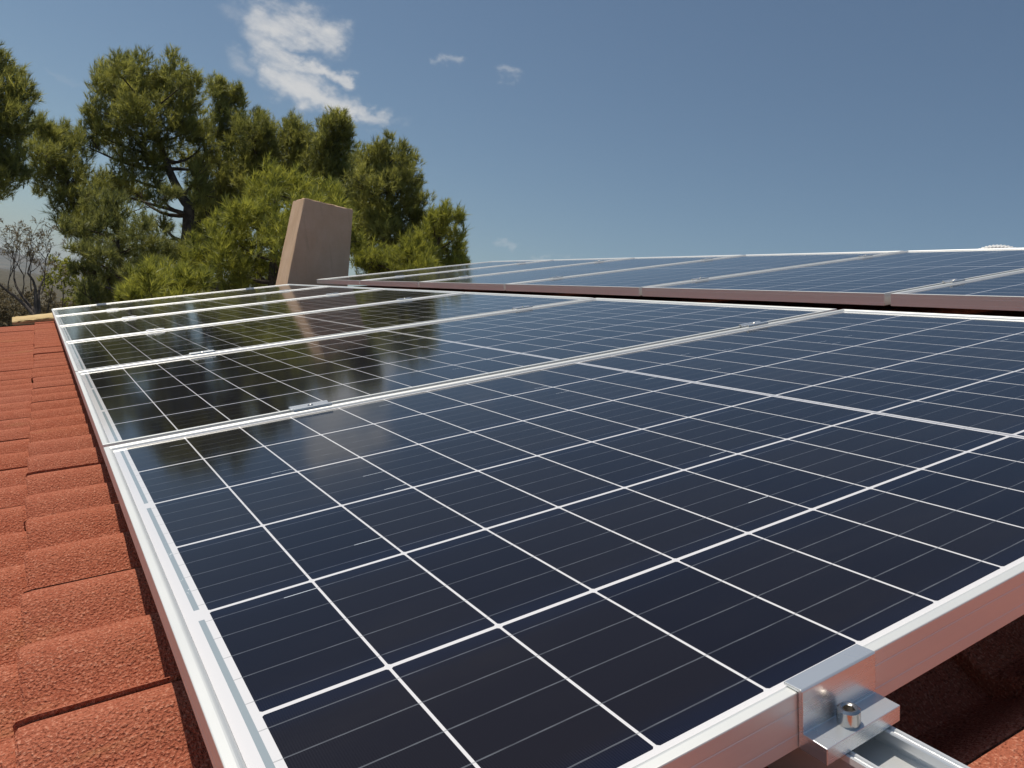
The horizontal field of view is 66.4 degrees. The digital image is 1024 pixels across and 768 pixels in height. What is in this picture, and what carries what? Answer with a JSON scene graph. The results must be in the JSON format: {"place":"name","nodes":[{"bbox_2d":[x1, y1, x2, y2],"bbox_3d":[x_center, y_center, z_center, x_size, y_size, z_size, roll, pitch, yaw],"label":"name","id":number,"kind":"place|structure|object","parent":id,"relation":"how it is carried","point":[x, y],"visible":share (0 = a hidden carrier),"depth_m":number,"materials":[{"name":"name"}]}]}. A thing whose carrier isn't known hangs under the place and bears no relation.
{"place":"outdoors","nodes":[
{"label":"outdoors","id":0,"kind":"place"},
{"bbox_2d":[0,267,108,309],"bbox_3d":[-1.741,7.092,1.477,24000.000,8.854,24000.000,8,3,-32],"label":"ground","id":1,"kind":"structure","parent":0,"point":[4,274],"depth_m":487.11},
{"bbox_2d":[0,287,29,325],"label":"dry bush","id":2,"kind":"object","parent":1,"relation":"on","point":[5,304],"visible":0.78,"depth_m":20.92,"materials":[{"name":"brown plant"}]},
{"bbox_2d":[0,40,47,203],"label":"pine tree","id":3,"kind":"object","parent":1,"relation":"on","point":[14,94],"visible":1,"depth_m":13.97,"materials":[{"name":"green plant"}]},
{"bbox_2d":[0,216,70,314],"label":"bare tree","id":4,"kind":"object","parent":1,"relation":"on","point":[30,309],"visible":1,"depth_m":12.09,"materials":[{"name":"brown plant"}]},
{"bbox_2d":[13,283,76,313],"bbox_3d":[-14.204,-0.704,23.884,3.233,4.581,1.464,11,3,31],"label":"dry bush","id":5,"kind":"object","parent":1,"relation":"on","point":[43,307],"visible":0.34,"depth_m":24.00,"materials":[{"name":"brown plant"}]},
{"bbox_2d":[0,283,105,325],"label":"scrub","id":6,"kind":"object","parent":1,"relation":"on","point":[53,301],"depth_m":157.93,"materials":[{"name":"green plant"}]},
{"bbox_2d":[35,253,87,313],"bbox_3d":[-11.568,-0.573,20.071,2.052,5.494,1.443,12,3,44],"label":"round bush","id":7,"kind":"object","parent":1,"relation":"on","point":[59,275],"visible":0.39,"depth_m":19.76,"materials":[{"name":"green plant"}]},
{"bbox_2d":[21,108,117,304],"bbox_3d":[-10.214,-1.748,17.115,2.169,8.575,2.365,8,3,-32],"label":"pine tree","id":8,"kind":"object","parent":1,"relation":"on","point":[51,142],"visible":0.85,"depth_m":16.78,"materials":[{"name":"green plant"}]},
{"bbox_2d":[72,261,127,305],"bbox_3d":[-9.889,-0.316,18.900,1.787,5.648,2.501,8,3,-32],"label":"round bush","id":9,"kind":"object","parent":1,"relation":"on","point":[110,297],"visible":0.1,"depth_m":18.50,"materials":[{"name":"green plant"}]},
{"bbox_2d":[51,177,185,305],"bbox_3d":[-8.371,-0.773,16.072,3.218,7.350,2.495,10,2,17],"label":"pine tree","id":10,"kind":"object","parent":1,"relation":"on","point":[113,248],"visible":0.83,"depth_m":15.67,"materials":[{"name":"green plant"}]},
{"bbox_2d":[69,42,227,270],"bbox_3d":[-9.211,-2.815,18.961,3.769,10.877,6.707,6,4,-57],"label":"pine tree","id":11,"kind":"object","parent":1,"relation":"on","point":[132,96],"visible":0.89,"depth_m":18.63,"materials":[{"name":"green plant"}]},
{"bbox_2d":[111,252,220,301],"bbox_3d":[-5.205,0.873,11.054,1.420,5.549,1.792,8,3,-32],"label":"round bush","id":12,"kind":"object","parent":1,"relation":"on","point":[182,279],"visible":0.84,"depth_m":10.94,"materials":[{"name":"green plant"}]},
{"bbox_2d":[185,70,249,291],"bbox_3d":[-8.337,-2.893,21.142,1.765,11.138,2.082,8,3,-32],"label":"pine tree","id":13,"kind":"object","parent":1,"relation":"on","point":[223,96],"visible":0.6,"depth_m":20.79,"materials":[{"name":"green plant"}]},
{"bbox_2d":[172,153,290,291],"bbox_3d":[-9.566,-2.917,25.342,7.704,10.425,4.499,12,3,43],"label":"pine tree","id":14,"kind":"object","parent":1,"relation":"on","point":[180,226],"depth_m":24.53,"materials":[{"name":"green plant"}]},
{"bbox_2d":[220,103,288,286],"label":"pine tree","id":15,"kind":"object","parent":1,"relation":"on","point":[257,133],"visible":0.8,"depth_m":19.82,"materials":[{"name":"green plant"}]},
{"bbox_2d":[175,148,370,293],"bbox_3d":[-4.600,-0.222,13.747,3.669,7.688,2.692,11,3,34],"label":"pine tree","id":16,"kind":"object","parent":1,"relation":"on","point":[240,265],"visible":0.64,"depth_m":13.22,"materials":[{"name":"green plant"}]},
{"bbox_2d":[272,106,320,195],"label":"pine tree","id":17,"kind":"object","parent":1,"relation":"on","point":[291,134],"visible":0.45,"depth_m":20.64,"materials":[{"name":"green plant"}]},
{"bbox_2d":[298,102,362,208],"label":"pine tree","id":18,"kind":"object","parent":1,"relation":"on","point":[332,145],"visible":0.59,"depth_m":19.66,"materials":[{"name":"green plant"}]},
{"bbox_2d":[338,125,446,251],"bbox_3d":[-3.568,-1.338,19.268,3.112,9.778,2.515,8,3,-32],"label":"pine tree","id":19,"kind":"object","parent":1,"relation":"on","point":[390,177],"visible":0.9,"depth_m":18.59,"materials":[{"name":"green plant"}]},
{"bbox_2d":[346,140,446,274],"bbox_3d":[-4.048,-1.973,24.064,3.926,10.478,2.662,9,2,-13],"label":"pine tree","id":20,"kind":"object","parent":1,"relation":"on","point":[357,151],"visible":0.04,"depth_m":23.43,"materials":[{"name":"green plant"}]},
{"bbox_2d":[349,197,471,285],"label":"pine tree","id":21,"kind":"object","parent":1,"relation":"on","point":[427,247],"visible":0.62,"depth_m":16.02,"materials":[{"name":"green plant"}]},
{"bbox_2d":[0,198,1023,767],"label":"house","id":22,"kind":"structure","parent":1,"relation":"on","point":[90,676],"depth_m":0.85,"materials":[{"name":"red concrete"}]},
{"bbox_2d":[316,260,544,284],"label":"solar panel","id":23,"kind":"object","parent":22,"relation":"attached to","point":[351,280],"visible":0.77,"depth_m":6.61,"materials":[{"name":"blue glass"}]},
{"bbox_2d":[360,258,625,286],"bbox_3d":[-0.114,-0.829,5.762,1.733,0.035,1.038,-11,13,-30],"label":"solar panel","id":24,"kind":"object","parent":22,"relation":"attached to","point":[408,281],"visible":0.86,"depth_m":5.70,"materials":[{"name":"blue glass"}]},
{"bbox_2d":[419,255,738,290],"bbox_3d":[0.430,-0.702,4.864,1.733,0.035,1.038,-11,13,-30],"label":"solar panel","id":25,"kind":"object","parent":22,"relation":"attached to","point":[497,281],"visible":0.8,"depth_m":4.77,"materials":[{"name":"blue glass"}]},
{"bbox_2d":[505,251,900,295],"bbox_3d":[0.975,-0.574,3.966,1.733,0.035,1.038,-11,13,-30],"label":"solar panel","id":26,"kind":"object","parent":22,"relation":"attached to","point":[630,282],"visible":0.81,"depth_m":3.83,"materials":[{"name":"blue glass"}]},
{"bbox_2d":[691,277,708,279],"bbox_3d":[0.780,-0.426,3.246,0.067,0.030,0.032,-11,13,-30],"label":"clamp","id":27,"kind":"object","parent":26,"relation":"attached to","point":[700,278],"visible":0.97,"depth_m":3.24,"materials":[{"name":"silver metal"}]},
{"bbox_2d":[642,248,1023,305],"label":"solar panel","id":28,"kind":"object","parent":22,"relation":"attached to","point":[874,280],"visible":1,"depth_m":2.85,"materials":[{"name":"blue glass"}]},
{"bbox_2d":[942,279,964,283],"bbox_3d":[1.325,-0.298,2.348,0.067,0.030,0.032,-11,13,-30],"label":"clamp","id":29,"kind":"object","parent":28,"relation":"attached to","point":[950,281],"visible":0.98,"depth_m":2.34,"materials":[{"name":"silver metal"}]},
{"bbox_2d":[767,726,969,767],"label":"mounting rail","id":30,"kind":"object","parent":22,"relation":"attached to","point":[891,747],"depth_m":0.45,"materials":[{"name":"metal"}]},
{"bbox_2d":[146,328,164,331],"bbox_3d":[-1.433,-0.206,3.147,0.067,0.030,0.032,-11,13,-30],"label":"clamp","id":31,"kind":"object","parent":30,"relation":"on","point":[155,329],"visible":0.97,"depth_m":3.14,"materials":[{"name":"silver metal"}]},
{"bbox_2d":[51,284,323,319],"bbox_3d":[-2.330,-0.610,5.661,1.733,0.035,1.038,-11,13,-30],"label":"solar panel","id":32,"kind":"object","parent":30,"relation":"on","point":[143,302],"visible":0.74,"depth_m":5.67,"materials":[{"name":"glass"}]},
{"bbox_2d":[189,350,214,354],"bbox_3d":[-0.889,-0.078,2.249,0.067,0.030,0.032,-11,13,-30],"label":"clamp","id":33,"kind":"object","parent":30,"relation":"on","point":[201,352],"visible":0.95,"depth_m":2.24,"materials":[{"name":"silver metal"}]},
{"bbox_2d":[54,286,381,330],"bbox_3d":[-1.786,-0.482,4.763,1.733,0.035,1.038,-11,13,-30],"label":"solar panel","id":34,"kind":"object","parent":30,"relation":"attached to","point":[85,317],"visible":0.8,"depth_m":4.75,"materials":[{"name":"blue glass"}]},
{"bbox_2d":[58,288,460,347],"bbox_3d":[-1.242,-0.354,3.865,1.733,0.035,1.038,-11,13,-30],"label":"solar panel","id":35,"kind":"object","parent":30,"relation":"attached to","point":[90,330],"visible":0.73,"depth_m":3.81,"materials":[{"name":"blue glass"}]},
{"bbox_2d":[289,400,331,411],"bbox_3d":[-0.346,0.050,1.350,0.067,0.030,0.032,-11,13,-30],"label":"clamp","id":36,"kind":"object","parent":30,"relation":"attached to","point":[307,406],"visible":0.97,"depth_m":1.34,"materials":[{"name":"metal"}]},
{"bbox_2d":[64,292,591,381],"bbox_3d":[-0.697,-0.226,2.967,1.733,0.035,1.038,-11,13,-30],"label":"solar panel","id":37,"kind":"object","parent":30,"relation":"on","point":[107,351],"visible":0.75,"depth_m":2.86,"materials":[{"name":"blue glass"}]},
{"bbox_2d":[75,298,836,465],"bbox_3d":[-0.153,-0.098,2.069,1.733,0.035,1.038,-11,13,-30],"label":"solar panel","id":38,"kind":"object","parent":30,"relation":"on","point":[129,403],"visible":0.81,"depth_m":1.86,"materials":[{"name":"blue glass"}]},
{"bbox_2d":[104,309,1023,767],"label":"solar panel","id":39,"kind":"object","parent":30,"relation":"on","point":[690,553],"visible":1,"depth_m":0.68,"materials":[{"name":"blue glass"}]},
{"bbox_2d":[784,644,899,765],"bbox_3d":[0.192,0.184,0.455,0.066,0.038,0.029,-11,13,-30],"label":"end clamp","id":40,"kind":"object","parent":30,"relation":"attached to","point":[845,708],"visible":1,"depth_m":0.45,"materials":[{"name":"metal"}]},
{"bbox_2d":[891,270,1023,310],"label":"solar panel","id":41,"kind":"object","parent":22,"relation":"attached to","point":[1003,291],"visible":1,"depth_m":2.10,"materials":[{"name":"blue glass"}]},
{"bbox_3d":[-0.476,-0.338,3.648,0.045,0.040,6.620,-11,13,-30],"label":"mounting rail","id":42,"kind":"object","parent":22,"relation":"attached to","visible":0},
{"bbox_2d":[512,305,532,309],"bbox_3d":[0.038,-0.261,2.785,0.067,0.030,0.032,-11,13,-30],"label":"clamp","id":43,"kind":"object","parent":42,"relation":"attached to","point":[520,307],"visible":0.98,"depth_m":2.77,"materials":[{"name":"silver metal"}]},
{"bbox_2d":[739,321,767,327],"bbox_3d":[0.583,-0.133,1.887,0.067,0.030,0.032,-11,13,-30],"label":"clamp","id":44,"kind":"object","parent":42,"relation":"attached to","point":[751,324],"visible":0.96,"depth_m":1.88,"materials":[{"name":"silver metal"}]},
{"bbox_2d":[0,247,212,291],"bbox_3d":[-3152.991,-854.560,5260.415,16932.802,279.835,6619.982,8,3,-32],"label":"hills","id":45,"kind":"structure","parent":0,"point":[5,262],"depth_m":5805.83,"materials":[{"name":"grey"}]},
{"bbox_2d":[0,0,1023,287],"label":"sky","id":46,"kind":"structure","parent":0,"point":[561,129],"materials":[{"name":"blue"}]},
{"bbox_2d":[978,244,1015,248],"bbox_3d":[2.284,-0.595,3.688,0.039,0.124,0.338,-11,13,-30],"label":"flexible conduit","id":47,"kind":"object","parent":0,"point":[996,246],"visible":0.12,"depth_m":3.67,"materials":[{"name":"white plastic"}]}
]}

